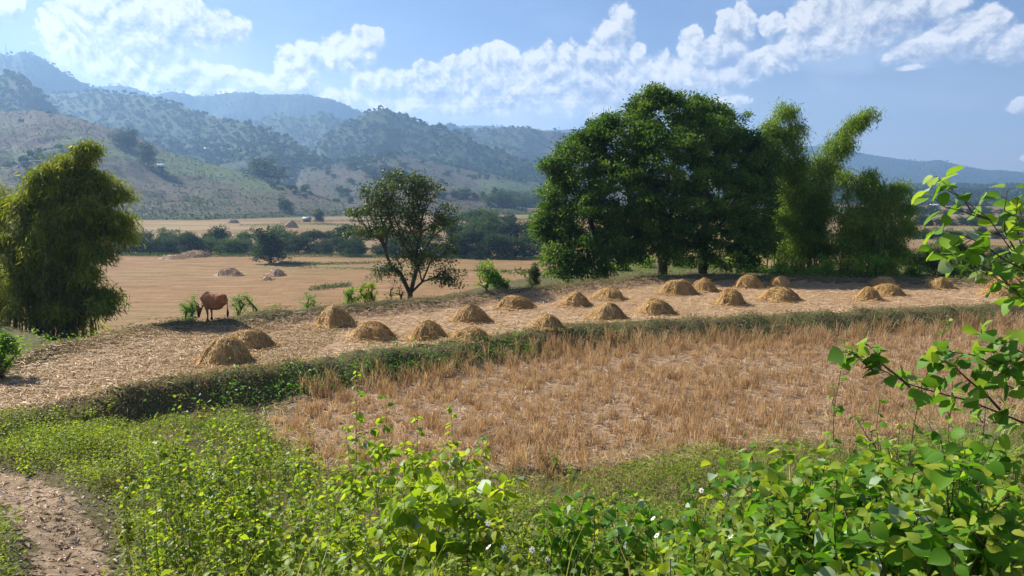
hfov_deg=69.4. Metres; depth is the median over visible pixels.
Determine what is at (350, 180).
valley tree
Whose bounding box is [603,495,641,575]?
tall weed
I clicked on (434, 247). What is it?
valley tree
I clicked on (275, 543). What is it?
tall weed
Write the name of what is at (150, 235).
valley tree
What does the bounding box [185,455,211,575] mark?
tall weed
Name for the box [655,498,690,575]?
tall weed
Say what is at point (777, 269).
bush
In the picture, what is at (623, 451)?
fallen straw
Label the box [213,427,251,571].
tall weed
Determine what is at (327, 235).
valley tree
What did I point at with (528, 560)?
tall weed
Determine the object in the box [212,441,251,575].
tall weed
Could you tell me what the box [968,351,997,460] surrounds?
leafy sprig
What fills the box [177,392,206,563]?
tall weed
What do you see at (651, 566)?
white flower
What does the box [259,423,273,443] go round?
weed
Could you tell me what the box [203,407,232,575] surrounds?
tall weed
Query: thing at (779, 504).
heart leaved shrub
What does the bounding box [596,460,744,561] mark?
reed clump
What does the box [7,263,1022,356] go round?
fringe weeds
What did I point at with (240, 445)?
tall weed
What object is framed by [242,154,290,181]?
valley tree
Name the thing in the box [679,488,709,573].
tall weed
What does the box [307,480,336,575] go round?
tall weed
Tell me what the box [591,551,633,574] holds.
tall weed
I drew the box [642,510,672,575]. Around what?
tall weed
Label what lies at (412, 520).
sapling
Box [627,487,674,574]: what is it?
tall weed
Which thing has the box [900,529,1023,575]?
heart leaved shrub
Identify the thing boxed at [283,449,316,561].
tall weed
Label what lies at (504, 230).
valley tree
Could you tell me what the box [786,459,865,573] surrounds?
heart leaved shrub
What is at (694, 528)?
heart leaved shrub
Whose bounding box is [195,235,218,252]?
valley tree
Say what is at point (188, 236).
valley tree
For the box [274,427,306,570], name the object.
tall weed
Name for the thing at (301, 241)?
valley tree
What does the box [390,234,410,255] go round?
valley tree
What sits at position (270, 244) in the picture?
valley tree
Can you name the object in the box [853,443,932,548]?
heart leaved shrub
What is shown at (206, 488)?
tall weed
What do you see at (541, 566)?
white flower
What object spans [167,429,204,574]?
tall weed
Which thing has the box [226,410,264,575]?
tall weed
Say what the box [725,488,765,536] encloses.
heart leaved shrub
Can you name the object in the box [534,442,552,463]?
weed
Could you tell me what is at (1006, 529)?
heart leaved shrub
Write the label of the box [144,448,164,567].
tall weed
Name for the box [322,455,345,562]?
tall weed
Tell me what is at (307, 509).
tall weed
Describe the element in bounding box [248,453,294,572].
tall weed
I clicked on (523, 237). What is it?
valley tree
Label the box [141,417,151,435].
weed
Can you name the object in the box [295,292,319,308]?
bush
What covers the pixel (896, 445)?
leafy sprig
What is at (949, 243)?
overhanging shrub
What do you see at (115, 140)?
valley tree
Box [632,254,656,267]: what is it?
bush
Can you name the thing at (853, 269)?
bush
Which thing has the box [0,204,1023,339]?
valley floor
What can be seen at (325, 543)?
tall weed
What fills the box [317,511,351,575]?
tall weed
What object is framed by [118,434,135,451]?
weed
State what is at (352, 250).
valley tree
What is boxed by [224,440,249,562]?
tall weed
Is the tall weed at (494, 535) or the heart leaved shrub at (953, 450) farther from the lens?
the tall weed at (494, 535)
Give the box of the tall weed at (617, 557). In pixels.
[599,530,625,560]
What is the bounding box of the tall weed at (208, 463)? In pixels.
[202,433,225,562]
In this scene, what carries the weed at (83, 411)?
on the ground at (178, 384)
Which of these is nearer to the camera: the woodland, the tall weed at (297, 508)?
the tall weed at (297, 508)
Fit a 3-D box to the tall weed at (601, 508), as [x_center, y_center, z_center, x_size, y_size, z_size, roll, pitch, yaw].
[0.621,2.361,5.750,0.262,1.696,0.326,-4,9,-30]
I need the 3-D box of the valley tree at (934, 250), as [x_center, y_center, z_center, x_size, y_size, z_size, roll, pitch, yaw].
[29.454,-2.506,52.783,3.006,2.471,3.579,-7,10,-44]
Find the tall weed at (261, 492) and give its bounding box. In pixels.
[234,450,277,575]
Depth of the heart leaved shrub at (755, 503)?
3.47 m
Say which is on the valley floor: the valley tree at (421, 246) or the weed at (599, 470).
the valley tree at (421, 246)
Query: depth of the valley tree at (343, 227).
245.08 m
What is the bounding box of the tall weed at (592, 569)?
[562,549,602,575]
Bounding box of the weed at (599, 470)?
[594,465,609,475]
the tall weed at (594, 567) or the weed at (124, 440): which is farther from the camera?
the weed at (124, 440)
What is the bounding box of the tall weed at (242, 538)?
[210,499,251,575]
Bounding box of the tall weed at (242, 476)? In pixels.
[228,431,253,575]
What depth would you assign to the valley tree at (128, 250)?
223.56 m
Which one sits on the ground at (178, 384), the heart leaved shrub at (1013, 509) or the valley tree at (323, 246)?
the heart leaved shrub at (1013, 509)
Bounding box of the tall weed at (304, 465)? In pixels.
[286,425,321,574]
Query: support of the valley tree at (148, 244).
on the valley floor
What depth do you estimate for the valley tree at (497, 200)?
690.98 m
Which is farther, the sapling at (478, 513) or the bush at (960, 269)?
the bush at (960, 269)
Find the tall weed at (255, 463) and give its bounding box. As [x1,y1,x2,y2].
[237,415,274,573]
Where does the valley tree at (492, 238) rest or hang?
on the valley floor
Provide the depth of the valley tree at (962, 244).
52.64 m
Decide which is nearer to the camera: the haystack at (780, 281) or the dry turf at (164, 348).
the dry turf at (164, 348)
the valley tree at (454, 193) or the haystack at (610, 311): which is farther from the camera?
the valley tree at (454, 193)
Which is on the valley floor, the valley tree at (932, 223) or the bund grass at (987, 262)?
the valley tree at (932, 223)
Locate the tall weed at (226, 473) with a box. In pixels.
[221,425,246,567]
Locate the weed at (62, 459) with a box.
[58,451,76,470]
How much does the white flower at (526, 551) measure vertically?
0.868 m
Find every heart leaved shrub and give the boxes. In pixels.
[528,488,587,575]
[551,482,609,575]
[597,489,648,575]
[617,496,666,575]
[650,510,727,575]
[679,456,739,574]
[688,537,757,575]
[710,441,778,574]
[718,470,787,574]
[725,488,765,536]
[733,521,809,575]
[750,449,828,574]
[751,492,838,572]
[770,471,843,529]
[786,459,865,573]
[794,521,886,575]
[805,469,912,568]
[835,440,921,569]
[841,443,898,527]
[842,498,942,575]
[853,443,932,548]
[883,510,994,575]
[898,451,987,575]
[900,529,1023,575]
[914,427,987,506]
[916,446,1008,510]
[942,473,1023,575]
[952,494,1023,575]
[959,433,1023,575]
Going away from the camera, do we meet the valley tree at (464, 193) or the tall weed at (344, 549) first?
the tall weed at (344, 549)
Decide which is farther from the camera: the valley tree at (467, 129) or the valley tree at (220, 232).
the valley tree at (467, 129)
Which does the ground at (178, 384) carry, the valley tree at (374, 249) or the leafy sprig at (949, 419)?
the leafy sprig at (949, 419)
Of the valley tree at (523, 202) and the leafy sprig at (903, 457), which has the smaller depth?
the leafy sprig at (903, 457)
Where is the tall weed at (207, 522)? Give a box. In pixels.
[198,449,233,575]
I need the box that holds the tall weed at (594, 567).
[570,498,604,572]
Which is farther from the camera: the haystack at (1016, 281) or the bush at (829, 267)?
the bush at (829, 267)
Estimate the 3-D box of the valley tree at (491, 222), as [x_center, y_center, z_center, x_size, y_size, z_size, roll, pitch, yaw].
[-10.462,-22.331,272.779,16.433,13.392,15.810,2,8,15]
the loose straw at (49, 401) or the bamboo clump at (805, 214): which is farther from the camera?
the bamboo clump at (805, 214)
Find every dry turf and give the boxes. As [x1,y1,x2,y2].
[0,271,1023,437]
[0,318,349,496]
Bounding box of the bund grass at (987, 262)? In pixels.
[120,208,1023,290]
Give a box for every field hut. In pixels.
[157,164,164,168]
[302,217,311,221]
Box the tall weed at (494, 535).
[452,492,515,574]
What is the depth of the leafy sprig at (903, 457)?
4.39 m
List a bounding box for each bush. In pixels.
[0,329,28,377]
[178,293,199,320]
[229,292,260,316]
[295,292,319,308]
[343,285,361,303]
[356,281,379,301]
[386,275,410,299]
[473,258,500,290]
[489,275,510,289]
[525,262,541,286]
[611,263,630,270]
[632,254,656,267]
[708,257,733,266]
[741,262,767,271]
[760,260,794,275]
[787,257,813,275]
[796,265,824,275]
[811,252,840,276]
[835,250,865,277]
[852,245,892,277]
[877,257,902,277]
[902,263,930,276]
[917,254,959,275]
[949,263,970,275]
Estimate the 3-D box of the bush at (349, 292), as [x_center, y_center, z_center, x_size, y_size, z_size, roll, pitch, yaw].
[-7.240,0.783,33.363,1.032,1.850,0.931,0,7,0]
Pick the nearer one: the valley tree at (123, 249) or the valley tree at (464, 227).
the valley tree at (123, 249)
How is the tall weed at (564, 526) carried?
on the ground at (178, 384)
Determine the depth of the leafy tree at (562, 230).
43.02 m
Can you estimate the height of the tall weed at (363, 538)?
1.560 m
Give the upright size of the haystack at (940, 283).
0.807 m
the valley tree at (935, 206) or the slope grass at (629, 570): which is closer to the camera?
the slope grass at (629, 570)
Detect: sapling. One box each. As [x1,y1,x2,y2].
[316,425,388,575]
[326,371,391,573]
[335,446,405,575]
[358,395,426,574]
[368,475,452,575]
[372,416,455,559]
[380,449,471,575]
[426,467,528,575]
[429,406,497,575]
[449,432,511,575]
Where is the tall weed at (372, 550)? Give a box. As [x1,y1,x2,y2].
[350,519,378,575]
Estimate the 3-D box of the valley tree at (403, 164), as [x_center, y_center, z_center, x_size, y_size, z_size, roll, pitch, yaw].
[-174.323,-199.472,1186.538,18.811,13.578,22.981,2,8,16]
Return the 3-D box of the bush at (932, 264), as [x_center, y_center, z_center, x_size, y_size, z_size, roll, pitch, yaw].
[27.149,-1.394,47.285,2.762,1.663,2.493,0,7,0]
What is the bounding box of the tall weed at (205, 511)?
[181,469,246,574]
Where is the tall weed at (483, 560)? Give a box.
[449,550,490,571]
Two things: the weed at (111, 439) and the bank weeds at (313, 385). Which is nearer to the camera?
the weed at (111, 439)
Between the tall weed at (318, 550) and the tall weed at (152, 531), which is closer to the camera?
the tall weed at (318, 550)
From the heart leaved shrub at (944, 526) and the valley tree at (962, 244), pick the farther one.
the valley tree at (962, 244)
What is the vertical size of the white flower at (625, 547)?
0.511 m
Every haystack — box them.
[178,336,265,368]
[230,327,283,349]
[305,305,363,330]
[339,320,402,342]
[397,319,450,343]
[439,326,502,344]
[442,303,498,324]
[490,295,540,310]
[519,314,569,331]
[549,291,594,308]
[579,302,634,321]
[588,286,630,301]
[630,298,681,315]
[657,278,703,295]
[692,277,720,292]
[712,286,755,307]
[729,274,768,289]
[755,287,808,302]
[765,275,798,288]
[848,286,886,301]
[866,276,907,286]
[873,283,917,296]
[916,277,959,289]
[976,287,1014,296]
[983,273,1023,289]
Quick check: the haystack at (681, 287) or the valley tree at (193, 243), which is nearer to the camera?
the haystack at (681, 287)
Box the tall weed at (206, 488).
[186,399,224,557]
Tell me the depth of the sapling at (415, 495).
4.60 m
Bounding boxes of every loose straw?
[0,325,302,417]
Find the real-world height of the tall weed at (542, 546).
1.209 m
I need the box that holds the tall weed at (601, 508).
[577,488,604,551]
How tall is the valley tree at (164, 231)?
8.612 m
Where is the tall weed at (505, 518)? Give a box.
[466,509,512,575]
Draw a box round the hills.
[0,51,1023,219]
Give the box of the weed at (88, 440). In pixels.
[79,430,94,450]
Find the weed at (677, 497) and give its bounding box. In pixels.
[669,475,683,502]
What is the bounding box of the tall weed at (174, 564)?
[150,394,185,573]
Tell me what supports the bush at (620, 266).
on the ground at (178, 384)
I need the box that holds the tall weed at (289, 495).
[278,439,319,575]
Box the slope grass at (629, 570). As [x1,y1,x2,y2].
[0,404,1023,575]
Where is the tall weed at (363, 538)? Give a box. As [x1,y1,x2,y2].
[342,504,373,574]
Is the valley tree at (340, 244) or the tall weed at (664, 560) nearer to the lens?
the tall weed at (664, 560)
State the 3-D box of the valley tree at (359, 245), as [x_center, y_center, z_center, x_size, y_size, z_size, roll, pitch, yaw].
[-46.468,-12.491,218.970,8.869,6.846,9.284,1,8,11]
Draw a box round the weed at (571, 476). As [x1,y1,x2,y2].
[567,461,580,481]
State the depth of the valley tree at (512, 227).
272.46 m
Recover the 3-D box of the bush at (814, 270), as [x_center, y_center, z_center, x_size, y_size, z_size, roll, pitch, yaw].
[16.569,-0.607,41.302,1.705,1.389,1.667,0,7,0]
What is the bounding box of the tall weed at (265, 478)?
[254,428,281,575]
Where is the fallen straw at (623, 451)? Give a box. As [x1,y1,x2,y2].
[257,320,1023,483]
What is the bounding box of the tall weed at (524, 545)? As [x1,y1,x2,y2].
[505,522,541,575]
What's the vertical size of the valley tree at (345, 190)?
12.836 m
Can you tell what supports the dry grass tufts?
on the stubble field at (617, 405)
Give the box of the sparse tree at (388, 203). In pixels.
[331,166,468,298]
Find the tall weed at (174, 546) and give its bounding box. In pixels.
[158,451,201,575]
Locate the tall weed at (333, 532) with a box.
[318,507,361,575]
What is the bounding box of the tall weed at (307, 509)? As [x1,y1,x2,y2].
[288,473,320,575]
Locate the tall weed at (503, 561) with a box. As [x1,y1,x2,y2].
[492,542,526,567]
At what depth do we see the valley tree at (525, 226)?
272.00 m
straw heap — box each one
[159,254,189,259]
[181,249,214,258]
[213,268,245,276]
[226,269,244,276]
[227,219,238,222]
[259,276,274,280]
[265,268,288,276]
[285,220,298,227]
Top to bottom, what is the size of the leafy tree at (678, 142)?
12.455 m
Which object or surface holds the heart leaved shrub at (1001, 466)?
on the ground at (178, 384)
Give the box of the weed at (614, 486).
[600,476,619,501]
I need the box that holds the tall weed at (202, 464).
[195,437,228,575]
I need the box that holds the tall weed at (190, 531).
[180,439,199,575]
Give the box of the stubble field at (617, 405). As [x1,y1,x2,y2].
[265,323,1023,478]
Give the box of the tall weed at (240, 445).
[225,418,253,569]
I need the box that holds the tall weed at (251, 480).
[237,439,274,573]
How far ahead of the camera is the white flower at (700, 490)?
4.24 m
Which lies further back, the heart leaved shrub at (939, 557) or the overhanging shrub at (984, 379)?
the overhanging shrub at (984, 379)
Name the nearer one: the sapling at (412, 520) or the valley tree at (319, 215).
the sapling at (412, 520)
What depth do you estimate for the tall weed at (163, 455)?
8.16 m
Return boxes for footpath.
[0,473,113,575]
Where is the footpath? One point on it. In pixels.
(48, 547)
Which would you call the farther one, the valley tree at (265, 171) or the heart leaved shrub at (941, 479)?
the valley tree at (265, 171)
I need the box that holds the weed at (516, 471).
[506,460,523,477]
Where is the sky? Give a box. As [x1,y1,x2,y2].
[0,0,1023,171]
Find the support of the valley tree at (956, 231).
on the valley floor
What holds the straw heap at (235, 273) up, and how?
on the valley floor
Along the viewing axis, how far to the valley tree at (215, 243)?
225.65 m
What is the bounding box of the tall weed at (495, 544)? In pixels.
[467,515,521,575]
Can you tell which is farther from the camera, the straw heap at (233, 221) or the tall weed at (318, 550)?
the straw heap at (233, 221)
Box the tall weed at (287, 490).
[279,465,318,575]
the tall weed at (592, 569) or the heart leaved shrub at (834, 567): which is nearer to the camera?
the heart leaved shrub at (834, 567)
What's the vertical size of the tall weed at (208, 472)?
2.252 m
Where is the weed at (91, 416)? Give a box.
[85,406,96,421]
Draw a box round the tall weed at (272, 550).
[221,470,281,575]
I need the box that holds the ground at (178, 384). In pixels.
[0,264,1023,575]
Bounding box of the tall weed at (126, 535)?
[114,467,152,575]
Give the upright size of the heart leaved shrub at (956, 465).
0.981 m
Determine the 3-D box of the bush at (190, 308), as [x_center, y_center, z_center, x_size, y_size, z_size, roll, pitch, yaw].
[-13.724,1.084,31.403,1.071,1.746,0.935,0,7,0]
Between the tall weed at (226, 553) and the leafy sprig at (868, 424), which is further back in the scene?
the tall weed at (226, 553)
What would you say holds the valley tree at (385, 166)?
on the hills
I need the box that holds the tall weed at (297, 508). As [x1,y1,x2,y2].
[289,474,310,575]
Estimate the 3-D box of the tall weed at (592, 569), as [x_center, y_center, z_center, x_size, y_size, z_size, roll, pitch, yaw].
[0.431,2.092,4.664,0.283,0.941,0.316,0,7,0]
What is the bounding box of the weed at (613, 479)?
[605,469,620,488]
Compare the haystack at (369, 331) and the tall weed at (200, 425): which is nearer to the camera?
the tall weed at (200, 425)
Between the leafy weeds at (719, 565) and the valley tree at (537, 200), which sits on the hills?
the valley tree at (537, 200)
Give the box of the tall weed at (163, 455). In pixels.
[150,412,182,569]
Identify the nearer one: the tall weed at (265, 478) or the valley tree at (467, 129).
the tall weed at (265, 478)
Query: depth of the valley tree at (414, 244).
215.42 m
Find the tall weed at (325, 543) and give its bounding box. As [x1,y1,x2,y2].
[319,503,360,574]
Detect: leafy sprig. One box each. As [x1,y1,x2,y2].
[813,339,848,487]
[848,399,887,475]
[864,429,883,471]
[874,424,906,470]
[885,318,952,473]
[937,350,971,477]
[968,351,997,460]
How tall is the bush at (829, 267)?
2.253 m
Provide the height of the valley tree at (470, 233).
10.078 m
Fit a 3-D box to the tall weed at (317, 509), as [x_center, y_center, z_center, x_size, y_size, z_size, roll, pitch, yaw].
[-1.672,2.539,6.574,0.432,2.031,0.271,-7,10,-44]
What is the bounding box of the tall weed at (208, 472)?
[201,442,239,575]
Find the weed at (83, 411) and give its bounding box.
[77,407,93,419]
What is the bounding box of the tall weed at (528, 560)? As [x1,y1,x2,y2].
[514,539,538,575]
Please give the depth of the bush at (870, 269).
42.14 m
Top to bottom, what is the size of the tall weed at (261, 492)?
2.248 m
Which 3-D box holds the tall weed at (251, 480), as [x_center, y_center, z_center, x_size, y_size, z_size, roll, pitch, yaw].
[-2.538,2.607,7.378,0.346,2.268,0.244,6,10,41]
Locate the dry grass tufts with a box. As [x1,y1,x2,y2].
[0,298,1019,429]
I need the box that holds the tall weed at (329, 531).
[324,494,348,575]
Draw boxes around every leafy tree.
[519,135,652,283]
[557,81,746,274]
[665,90,790,274]
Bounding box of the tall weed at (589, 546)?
[531,537,594,569]
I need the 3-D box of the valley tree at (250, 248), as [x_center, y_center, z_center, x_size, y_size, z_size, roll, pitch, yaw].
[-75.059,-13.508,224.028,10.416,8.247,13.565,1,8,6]
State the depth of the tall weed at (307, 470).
7.11 m
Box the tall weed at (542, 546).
[534,537,560,574]
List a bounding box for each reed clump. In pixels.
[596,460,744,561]
[754,416,840,503]
[870,354,1023,493]
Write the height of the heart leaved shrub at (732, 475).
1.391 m
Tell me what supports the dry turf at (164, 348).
on the ground at (178, 384)
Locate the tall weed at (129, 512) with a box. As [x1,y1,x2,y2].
[102,456,141,575]
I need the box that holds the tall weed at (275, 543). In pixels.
[253,504,284,575]
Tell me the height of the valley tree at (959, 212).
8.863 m
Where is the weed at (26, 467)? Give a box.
[17,460,35,475]
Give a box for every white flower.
[484,544,492,575]
[485,520,503,575]
[501,544,507,567]
[522,525,534,567]
[529,547,543,569]
[612,545,627,570]
[649,516,654,569]
[654,533,660,575]
[698,488,703,536]
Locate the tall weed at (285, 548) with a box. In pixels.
[271,464,291,575]
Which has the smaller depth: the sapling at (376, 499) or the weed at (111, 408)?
the sapling at (376, 499)
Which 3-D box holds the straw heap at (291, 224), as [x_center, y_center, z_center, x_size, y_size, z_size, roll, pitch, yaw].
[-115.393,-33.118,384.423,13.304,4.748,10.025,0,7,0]
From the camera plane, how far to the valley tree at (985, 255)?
52.60 m
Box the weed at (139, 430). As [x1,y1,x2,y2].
[133,420,145,442]
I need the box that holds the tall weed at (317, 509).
[303,464,327,575]
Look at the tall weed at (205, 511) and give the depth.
6.87 m
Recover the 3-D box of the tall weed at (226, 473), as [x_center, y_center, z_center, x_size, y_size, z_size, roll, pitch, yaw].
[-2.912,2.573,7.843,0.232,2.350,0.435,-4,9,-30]
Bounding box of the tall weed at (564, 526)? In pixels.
[553,513,582,570]
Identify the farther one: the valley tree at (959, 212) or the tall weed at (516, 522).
the valley tree at (959, 212)
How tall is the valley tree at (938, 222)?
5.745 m
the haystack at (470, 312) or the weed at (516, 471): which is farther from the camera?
the haystack at (470, 312)
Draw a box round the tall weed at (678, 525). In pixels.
[664,518,688,574]
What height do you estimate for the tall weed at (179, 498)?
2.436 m
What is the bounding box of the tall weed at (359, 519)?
[344,429,364,573]
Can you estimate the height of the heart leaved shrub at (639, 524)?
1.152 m
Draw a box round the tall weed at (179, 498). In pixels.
[168,414,198,573]
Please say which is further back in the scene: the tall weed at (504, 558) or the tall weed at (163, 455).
the tall weed at (163, 455)
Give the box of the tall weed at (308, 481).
[285,447,319,575]
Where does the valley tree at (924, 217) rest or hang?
on the valley floor
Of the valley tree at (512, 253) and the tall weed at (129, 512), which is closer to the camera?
the tall weed at (129, 512)
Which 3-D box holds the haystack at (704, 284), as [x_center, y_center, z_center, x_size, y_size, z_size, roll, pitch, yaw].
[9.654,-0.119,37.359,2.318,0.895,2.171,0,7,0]
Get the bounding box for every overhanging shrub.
[827,320,1023,439]
[911,166,1023,315]
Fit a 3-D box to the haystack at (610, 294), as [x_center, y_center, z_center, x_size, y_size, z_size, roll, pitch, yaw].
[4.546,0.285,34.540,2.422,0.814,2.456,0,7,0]
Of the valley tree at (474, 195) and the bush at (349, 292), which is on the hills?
the valley tree at (474, 195)
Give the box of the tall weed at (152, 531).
[135,452,168,575]
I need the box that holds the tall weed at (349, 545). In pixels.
[336,530,364,575]
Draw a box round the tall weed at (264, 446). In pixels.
[256,406,281,575]
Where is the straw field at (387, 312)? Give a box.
[0,278,1004,408]
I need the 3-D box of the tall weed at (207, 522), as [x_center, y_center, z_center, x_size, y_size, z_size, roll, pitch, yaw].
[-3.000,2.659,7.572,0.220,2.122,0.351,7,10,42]
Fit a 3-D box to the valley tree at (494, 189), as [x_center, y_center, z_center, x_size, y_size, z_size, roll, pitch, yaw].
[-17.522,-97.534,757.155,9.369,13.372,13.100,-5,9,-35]
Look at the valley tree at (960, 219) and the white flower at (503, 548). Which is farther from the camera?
the valley tree at (960, 219)
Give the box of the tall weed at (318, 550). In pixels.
[300,511,330,574]
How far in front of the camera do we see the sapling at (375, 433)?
6.84 m
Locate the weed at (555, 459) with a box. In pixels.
[547,445,561,469]
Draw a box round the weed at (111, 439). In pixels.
[96,434,114,458]
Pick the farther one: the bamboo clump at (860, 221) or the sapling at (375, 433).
the bamboo clump at (860, 221)
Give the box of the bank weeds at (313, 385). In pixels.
[6,304,1020,431]
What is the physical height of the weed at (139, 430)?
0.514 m
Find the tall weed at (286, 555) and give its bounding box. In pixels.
[282,499,320,575]
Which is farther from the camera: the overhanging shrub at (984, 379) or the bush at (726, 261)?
the bush at (726, 261)
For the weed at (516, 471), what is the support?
on the ground at (178, 384)
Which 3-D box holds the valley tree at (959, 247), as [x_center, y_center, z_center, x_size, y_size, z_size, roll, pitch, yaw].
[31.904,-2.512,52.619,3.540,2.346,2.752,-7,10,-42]
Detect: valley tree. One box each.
[106,128,137,144]
[112,244,134,253]
[114,126,140,149]
[117,244,137,253]
[128,232,151,251]
[130,240,150,252]
[134,229,156,241]
[136,141,160,165]
[141,236,166,254]
[151,235,180,252]
[154,227,178,245]
[166,239,180,253]
[169,227,196,245]
[176,231,204,253]
[187,238,205,250]
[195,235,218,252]
[201,228,226,246]
[210,223,234,239]
[212,235,243,254]
[212,239,226,251]
[230,225,257,247]
[233,237,254,253]
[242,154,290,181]
[246,229,282,252]
[247,224,295,263]
[267,224,297,238]
[275,197,294,213]
[283,230,314,253]
[283,245,300,253]
[302,229,333,247]
[304,242,323,252]
[307,156,316,163]
[312,208,324,221]
[313,241,334,254]
[318,230,338,243]
[325,236,343,253]
[333,223,365,246]
[333,237,347,252]
[335,234,366,256]
[337,187,352,197]
[344,236,367,254]
[345,160,358,169]
[346,178,354,182]
[360,162,374,171]
[364,166,383,177]
[369,244,384,255]
[375,235,403,255]
[376,163,390,174]
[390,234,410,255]
[397,159,408,166]
[400,238,427,253]
[420,240,438,250]
[426,240,439,254]
[432,189,449,198]
[436,239,465,256]
[440,170,451,175]
[440,209,455,227]
[441,218,459,239]
[442,230,478,257]
[444,217,482,236]
[449,189,460,197]
[449,211,475,228]
[450,225,497,256]
[458,187,472,198]
[461,127,471,135]
[465,207,498,223]
[466,209,506,237]
[468,241,496,258]
[470,192,478,197]
[478,230,518,257]
[480,189,507,205]
[491,187,498,194]
[493,234,529,258]
[494,186,519,207]
[497,225,513,238]
[499,212,517,225]
[505,218,521,240]
[513,189,536,207]
[513,195,529,207]
[513,238,542,257]
[515,217,534,241]
[519,232,545,257]
[526,192,544,205]
[901,247,928,265]
[909,237,949,265]
[913,217,922,224]
[916,229,925,238]
[917,213,932,225]
[920,205,937,214]
[924,228,936,238]
[925,219,936,225]
[928,204,939,210]
[930,226,947,238]
[933,217,942,225]
[938,241,967,253]
[939,245,979,260]
[945,228,964,235]
[954,207,964,214]
[955,215,973,225]
[966,217,978,225]
[976,226,987,233]
[980,249,994,256]
[981,203,991,213]
[981,206,997,214]
[988,246,1009,258]
[990,229,1003,238]
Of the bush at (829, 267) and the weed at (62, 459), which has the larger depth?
the bush at (829, 267)
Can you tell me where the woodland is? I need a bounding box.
[0,50,1023,205]
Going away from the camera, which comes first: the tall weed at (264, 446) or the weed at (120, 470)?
the tall weed at (264, 446)
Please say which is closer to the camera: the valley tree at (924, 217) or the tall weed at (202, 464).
the tall weed at (202, 464)
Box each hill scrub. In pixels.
[0,109,856,219]
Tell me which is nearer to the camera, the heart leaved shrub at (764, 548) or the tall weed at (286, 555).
the heart leaved shrub at (764, 548)
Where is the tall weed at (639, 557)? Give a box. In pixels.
[595,534,646,575]
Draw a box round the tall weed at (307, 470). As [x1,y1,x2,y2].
[296,442,329,563]
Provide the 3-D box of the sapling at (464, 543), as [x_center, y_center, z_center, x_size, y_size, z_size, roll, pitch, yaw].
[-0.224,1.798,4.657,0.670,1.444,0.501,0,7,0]
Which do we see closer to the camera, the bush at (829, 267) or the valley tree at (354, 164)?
the bush at (829, 267)
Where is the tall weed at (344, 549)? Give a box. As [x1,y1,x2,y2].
[329,468,372,569]
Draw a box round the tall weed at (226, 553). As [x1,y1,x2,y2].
[216,464,239,574]
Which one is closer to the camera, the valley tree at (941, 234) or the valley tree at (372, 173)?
the valley tree at (941, 234)
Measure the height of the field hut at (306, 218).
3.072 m
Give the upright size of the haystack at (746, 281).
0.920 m
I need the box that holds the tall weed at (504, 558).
[488,546,530,573]
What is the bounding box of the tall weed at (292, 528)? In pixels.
[285,499,320,575]
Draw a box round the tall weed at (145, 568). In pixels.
[129,455,157,575]
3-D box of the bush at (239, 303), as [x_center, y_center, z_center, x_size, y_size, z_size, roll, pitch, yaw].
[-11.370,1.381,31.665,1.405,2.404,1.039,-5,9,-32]
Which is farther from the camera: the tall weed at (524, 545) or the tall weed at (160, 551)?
the tall weed at (160, 551)
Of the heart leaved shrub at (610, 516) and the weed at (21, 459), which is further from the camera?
the weed at (21, 459)
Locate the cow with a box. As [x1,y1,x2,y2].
[196,291,228,321]
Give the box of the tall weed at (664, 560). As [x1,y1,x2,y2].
[661,545,669,575]
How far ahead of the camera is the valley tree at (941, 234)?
293.44 m
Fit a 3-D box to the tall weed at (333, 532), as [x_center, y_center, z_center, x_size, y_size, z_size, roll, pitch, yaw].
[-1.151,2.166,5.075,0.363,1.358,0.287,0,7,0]
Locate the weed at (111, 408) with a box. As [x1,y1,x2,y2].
[102,393,115,412]
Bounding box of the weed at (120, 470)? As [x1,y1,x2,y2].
[117,446,130,474]
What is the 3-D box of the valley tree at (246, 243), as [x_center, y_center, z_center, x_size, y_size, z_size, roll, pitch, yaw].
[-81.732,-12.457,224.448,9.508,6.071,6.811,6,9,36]
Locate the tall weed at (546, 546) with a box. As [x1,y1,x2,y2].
[531,513,549,574]
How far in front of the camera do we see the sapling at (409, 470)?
5.45 m
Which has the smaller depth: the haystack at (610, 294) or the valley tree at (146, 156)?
the haystack at (610, 294)
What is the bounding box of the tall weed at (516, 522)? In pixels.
[506,500,549,572]
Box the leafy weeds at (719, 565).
[0,399,1023,575]
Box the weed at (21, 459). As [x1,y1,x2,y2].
[13,451,32,470]
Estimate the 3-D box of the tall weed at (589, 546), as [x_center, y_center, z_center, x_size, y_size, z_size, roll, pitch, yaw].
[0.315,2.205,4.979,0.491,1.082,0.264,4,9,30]
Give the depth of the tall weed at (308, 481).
6.56 m
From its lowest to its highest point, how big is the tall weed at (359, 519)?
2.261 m
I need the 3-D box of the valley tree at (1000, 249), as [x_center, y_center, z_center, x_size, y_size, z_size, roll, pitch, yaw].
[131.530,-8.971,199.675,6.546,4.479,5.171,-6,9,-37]
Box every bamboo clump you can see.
[0,136,148,340]
[0,179,27,331]
[753,94,891,269]
[816,163,935,276]
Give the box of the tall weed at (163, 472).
[138,435,175,563]
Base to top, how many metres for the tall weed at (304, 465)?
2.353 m
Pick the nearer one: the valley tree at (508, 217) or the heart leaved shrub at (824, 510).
the heart leaved shrub at (824, 510)

